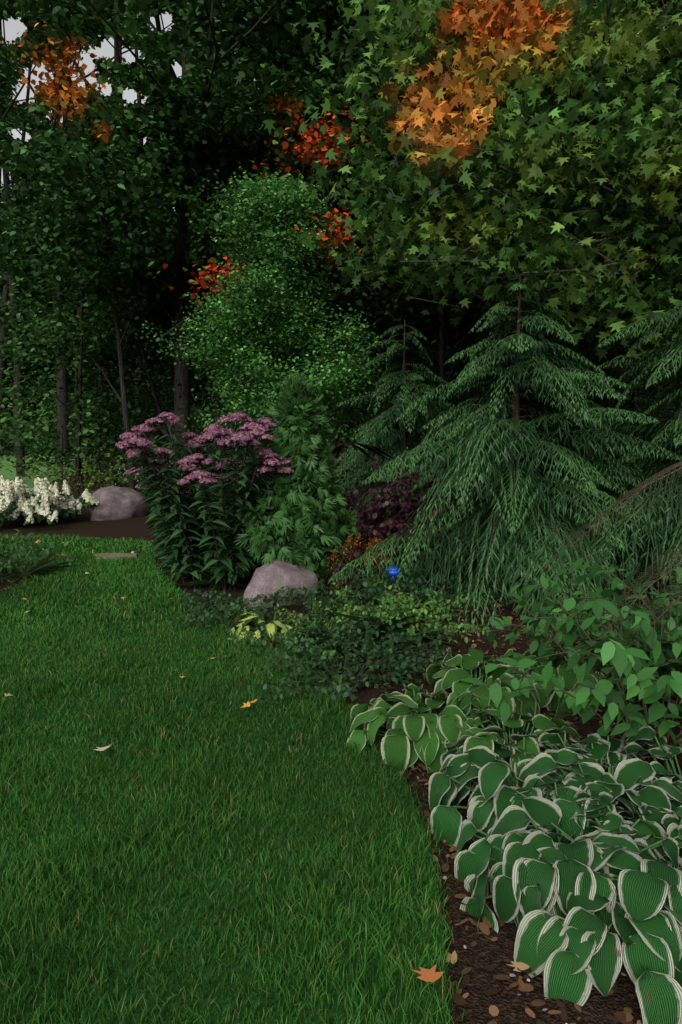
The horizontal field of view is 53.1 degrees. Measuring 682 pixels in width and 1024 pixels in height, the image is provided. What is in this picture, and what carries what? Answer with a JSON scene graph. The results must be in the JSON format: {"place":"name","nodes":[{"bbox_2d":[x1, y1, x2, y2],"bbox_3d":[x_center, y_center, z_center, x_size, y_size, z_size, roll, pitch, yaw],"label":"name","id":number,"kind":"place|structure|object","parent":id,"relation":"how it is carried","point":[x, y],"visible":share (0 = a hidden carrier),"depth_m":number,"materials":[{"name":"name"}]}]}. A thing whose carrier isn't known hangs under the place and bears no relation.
{"place":"outdoors","nodes":[
{"label":"outdoors","id":0,"kind":"place"},
{"bbox_2d":[2,412,5,454],"bbox_3d":[-21.500,-4.308,37.756,4.000,2.450,4.000,0,7,0],"label":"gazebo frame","id":1,"kind":"object","parent":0,"point":[4,447],"visible":0.36,"depth_m":39.66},
{"bbox_2d":[1,12,264,211],"label":"sky","id":2,"kind":"structure","parent":0,"point":[12,27],"materials":[{"name":"white"}]},
{"bbox_2d":[0,452,681,1023],"bbox_3d":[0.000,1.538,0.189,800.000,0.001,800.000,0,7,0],"label":"ground","id":3,"kind":"structure","parent":0,"point":[508,1002],"depth_m":2.89,"materials":[{"name":"soil"}]},
{"bbox_2d":[0,486,95,525],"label":"foliage","id":4,"kind":"object","parent":3,"relation":"on","point":[64,513],"depth_m":10.86,"materials":[{"name":"plant"}]},
{"bbox_2d":[0,475,98,523],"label":"white flowers","id":5,"kind":"object","parent":3,"relation":"on","point":[9,488],"visible":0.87,"depth_m":10.74,"materials":[{"name":"white plant"}]},
{"bbox_2d":[0,453,119,489],"bbox_3d":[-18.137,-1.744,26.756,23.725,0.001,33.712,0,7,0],"label":"shrubs","id":6,"kind":"object","parent":3,"relation":"on","point":[6,473],"visible":0.1,"depth_m":24.87,"materials":[{"name":"green plant"}]},
{"bbox_2d":[89,486,152,520],"bbox_3d":[-3.930,-0.180,12.308,0.971,0.610,1.835,1,7,10],"label":"boulder","id":7,"kind":"object","parent":3,"relation":"on","point":[116,503],"visible":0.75,"depth_m":11.71,"materials":[{"name":"stone"}]},
{"bbox_2d":[0,492,254,597],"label":"ornamental grass","id":8,"kind":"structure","parent":3,"relation":"on","point":[38,568],"depth_m":6.88,"materials":[{"name":"green plant"}]},
{"bbox_2d":[115,412,312,590],"bbox_3d":[-1.293,-0.160,6.987,2.187,1.718,2.582,0,7,0],"label":"joe-pye weed","id":9,"kind":"object","parent":3,"relation":"on","point":[203,562],"depth_m":6.44,"materials":[{"name":"green plant"}]},
{"bbox_2d":[0,532,467,1023],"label":"grass blades","id":10,"kind":"object","parent":3,"relation":"on","point":[135,926],"visible":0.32,"depth_m":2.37,"materials":[{"name":"green plant"}]},
{"bbox_2d":[95,553,137,560],"bbox_3d":[-2.662,0.535,8.009,0.544,0.056,0.339,0,7,0],"label":"stepping stone","id":11,"kind":"object","parent":10,"relation":"on","point":[121,555],"visible":0.62,"depth_m":7.99,"materials":[{"name":"grey stone"}]},
{"bbox_2d":[242,611,293,633],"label":"hosta leaves","id":12,"kind":"object","parent":3,"relation":"on","point":[256,623],"visible":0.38,"depth_m":5.14,"materials":[{"name":"plant"}]},
{"bbox_2d":[231,610,306,641],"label":"gold hosta leaves","id":13,"kind":"object","parent":3,"relation":"on","point":[271,628],"visible":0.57,"depth_m":5.00,"materials":[{"name":"yellow plant"}]},
{"bbox_2d":[243,560,318,607],"bbox_3d":[-0.557,0.647,6.217,0.786,0.402,0.569,-6,9,-40],"label":"boulder","id":14,"kind":"object","parent":3,"relation":"on","point":[273,576],"visible":0.59,"depth_m":6.03,"materials":[{"name":"stone"}]},
{"bbox_2d":[4,537,592,996],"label":"fallen leaves","id":15,"kind":"object","parent":3,"relation":"on","point":[430,975],"visible":0.47,"depth_m":1.96,"materials":[{"name":"orange plant"}]},
{"bbox_2d":[234,371,363,586],"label":"thuja sprays","id":16,"kind":"object","parent":3,"relation":"on","point":[295,518],"visible":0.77,"depth_m":6.38,"materials":[{"name":"green plant"}]},
{"bbox_2d":[0,207,676,452],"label":"deep forest","id":17,"kind":"object","parent":3,"relation":"on","point":[8,382],"depth_m":44.01,"materials":[{"name":"green plant"}]},
{"bbox_2d":[0,422,681,764],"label":"plants","id":18,"kind":"object","parent":3,"relation":"on","point":[642,660],"depth_m":4.16,"materials":[{"name":"green plant"}]},
{"bbox_2d":[101,463,171,486],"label":"variegated shrub leaves","id":19,"kind":"object","parent":18,"relation":"attached to","point":[122,465],"visible":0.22,"depth_m":15.50,"materials":[{"name":"green plant"}]},
{"bbox_2d":[0,0,681,502],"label":"forest trunks","id":20,"kind":"object","parent":3,"relation":"on","point":[182,314],"visible":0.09,"depth_m":14.40,"materials":[{"name":"brown plant"}]},
{"bbox_2d":[0,0,355,385],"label":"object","id":21,"kind":"object","parent":20,"relation":"attached to","point":[21,293],"visible":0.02,"depth_m":37.25,"materials":[{"name":"white"}]},
{"bbox_2d":[135,161,399,461],"bbox_3d":[-1.079,-2.711,11.528,3.681,5.675,4.914,-7,10,-44],"label":"tree","id":22,"kind":"object","parent":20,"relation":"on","point":[284,291],"depth_m":10.56,"materials":[{"name":"green plant"}]},
{"bbox_2d":[0,0,681,453],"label":"forest leaves","id":23,"kind":"object","parent":20,"relation":"attached to","point":[142,190],"visible":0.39,"depth_m":12.04,"materials":[{"name":"green plant"}]},
{"bbox_2d":[0,191,681,507],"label":"understory","id":24,"kind":"object","parent":3,"relation":"on","point":[90,434],"depth_m":15.27,"materials":[{"name":"green plant"}]},
{"bbox_2d":[319,563,403,593],"bbox_3d":[0.131,0.667,6.932,1.298,0.321,1.206,0,7,0],"label":"shrub","id":25,"kind":"object","parent":3,"relation":"on","point":[347,584],"visible":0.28,"depth_m":6.64,"materials":[{"name":"green plant"}]},
{"bbox_2d":[275,600,459,664],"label":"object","id":26,"kind":"object","parent":3,"relation":"on","point":[383,627],"visible":0.34,"depth_m":4.82,"materials":[{"name":"green plant"}]},
{"bbox_2d":[386,566,399,590],"bbox_3d":[0.463,0.650,6.090,0.130,0.325,0.130,0,7,0],"label":"blue cap stake","id":27,"kind":"object","parent":3,"relation":"on","point":[393,572],"visible":0.74,"depth_m":6.03,"materials":[{"name":"blue plastic"}]},
{"bbox_2d":[209,418,596,585],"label":"ninebark leaves","id":28,"kind":"object","parent":3,"relation":"on","point":[381,508],"visible":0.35,"depth_m":6.96,"materials":[{"name":"purple plant"}]},
{"bbox_2d":[346,684,500,772],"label":"hosta leaves","id":29,"kind":"object","parent":3,"relation":"on","point":[423,738],"visible":0.87,"depth_m":3.23,"materials":[{"name":"green plant"}]},
{"bbox_2d":[363,689,488,735],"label":"hosta petioles","id":30,"kind":"object","parent":3,"relation":"on","point":[430,711],"visible":0.23,"depth_m":3.47,"materials":[{"name":"green plant"}]},
{"bbox_2d":[234,0,681,388],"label":"maple","id":31,"kind":"object","parent":3,"relation":"on","point":[419,27],"depth_m":6.88,"materials":[{"name":"green plant"}]},
{"bbox_2d":[417,648,550,719],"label":"hosta leaves","id":32,"kind":"object","parent":3,"relation":"on","point":[453,673],"visible":0.52,"depth_m":3.72,"materials":[{"name":"green plant"}]},
{"bbox_2d":[441,655,534,693],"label":"hosta petioles","id":33,"kind":"object","parent":3,"relation":"on","point":[480,672],"visible":0.07,"depth_m":3.99,"materials":[{"name":"green plant"}]},
{"bbox_2d":[328,274,681,639],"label":"hemlock","id":34,"kind":"object","parent":3,"relation":"on","point":[519,546],"depth_m":6.21,"materials":[{"name":"green plant"}]},
{"bbox_2d":[330,442,394,459],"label":"dark strap leaves","id":35,"kind":"object","parent":34,"relation":"on","point":[339,448],"visible":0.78,"depth_m":7.67,"materials":[{"name":"green plant"}]},
{"bbox_2d":[537,461,681,747],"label":"hemlock bough","id":36,"kind":"object","parent":34,"relation":"attached to","point":[653,478],"depth_m":3.93,"materials":[{"name":"green plant"}]},
{"bbox_2d":[446,715,578,755],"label":"hosta petioles","id":37,"kind":"object","parent":3,"relation":"on","point":[505,738],"visible":0.15,"depth_m":3.25,"materials":[{"name":"green plant"}]},
{"bbox_2d":[443,709,587,795],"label":"hosta leaves","id":38,"kind":"object","parent":3,"relation":"on","point":[539,722],"visible":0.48,"depth_m":3.13,"materials":[{"name":"green plant"}]},
{"bbox_2d":[361,585,681,1023],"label":"bark chips","id":39,"kind":"object","parent":3,"relation":"on","point":[622,1017],"visible":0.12,"depth_m":2.13,"materials":[{"name":"brown wood"}]},
{"bbox_2d":[449,737,600,808],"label":"hosta petioles","id":40,"kind":"object","parent":3,"relation":"on","point":[469,788],"visible":0.12,"depth_m":2.74,"materials":[{"name":"green plant"}]},
{"bbox_2d":[429,734,634,845],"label":"hosta leaves","id":41,"kind":"object","parent":3,"relation":"on","point":[489,769],"visible":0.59,"depth_m":2.63,"materials":[{"name":"green plant"}]},
{"bbox_2d":[497,649,613,716],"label":"hosta leaves","id":42,"kind":"object","parent":3,"relation":"on","point":[570,684],"visible":0.21,"depth_m":3.78,"materials":[{"name":"green plant"}]},
{"bbox_2d":[514,654,596,686],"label":"hosta petioles","id":43,"kind":"object","parent":3,"relation":"on","point":[553,667],"visible":0.04,"depth_m":4.07,"materials":[{"name":"green plant"}]},
{"bbox_2d":[454,776,681,945],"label":"hosta leaves","id":44,"kind":"object","parent":3,"relation":"on","point":[518,869],"visible":0.63,"depth_m":2.22,"materials":[{"name":"green plant"}]},
{"bbox_2d":[474,782,678,898],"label":"hosta petioles","id":45,"kind":"object","parent":3,"relation":"on","point":[655,845],"visible":0.13,"depth_m":2.32,"materials":[{"name":"green plant"}]},
{"bbox_2d":[516,733,671,836],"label":"hosta petioles","id":46,"kind":"object","parent":3,"relation":"on","point":[609,771],"visible":0.21,"depth_m":2.75,"materials":[{"name":"green plant"}]},
{"bbox_2d":[511,729,681,859],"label":"hosta leaves","id":47,"kind":"object","parent":3,"relation":"on","point":[661,794],"visible":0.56,"depth_m":2.65,"materials":[{"name":"green plant"}]},
{"bbox_2d":[514,852,681,1023],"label":"hosta leaves","id":48,"kind":"object","parent":3,"relation":"on","point":[577,954],"visible":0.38,"depth_m":1.89,"materials":[{"name":"green plant"}]},
{"bbox_2d":[524,790,681,931],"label":"hosta leaves","id":49,"kind":"object","parent":3,"relation":"on","point":[643,894],"visible":0.46,"depth_m":2.08,"materials":[{"name":"green plant"}]},
{"bbox_2d":[551,801,681,877],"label":"hosta petioles","id":50,"kind":"object","parent":3,"relation":"on","point":[566,835],"visible":0.16,"depth_m":2.39,"materials":[{"name":"green plant"}]},
{"bbox_2d":[560,915,681,969],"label":"hosta petioles","id":51,"kind":"object","parent":3,"relation":"on","point":[644,967],"visible":0.1,"depth_m":1.86,"materials":[{"name":"green plant"}]},
{"bbox_2d":[604,726,681,818],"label":"hosta leaves","id":52,"kind":"object","parent":3,"relation":"on","point":[628,773],"visible":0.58,"depth_m":2.80,"materials":[{"name":"green plant"}]},
{"bbox_2d":[633,736,681,787],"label":"hosta petioles","id":53,"kind":"object","parent":3,"relation":"on","point":[667,766],"visible":0.3,"depth_m":2.91,"materials":[{"name":"green plant"}]},
{"bbox_2d":[308,525,396,570],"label":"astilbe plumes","id":54,"kind":"object","parent":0,"point":[368,544],"visible":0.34,"depth_m":6.62,"materials":[{"name":"plant"}]}
]}

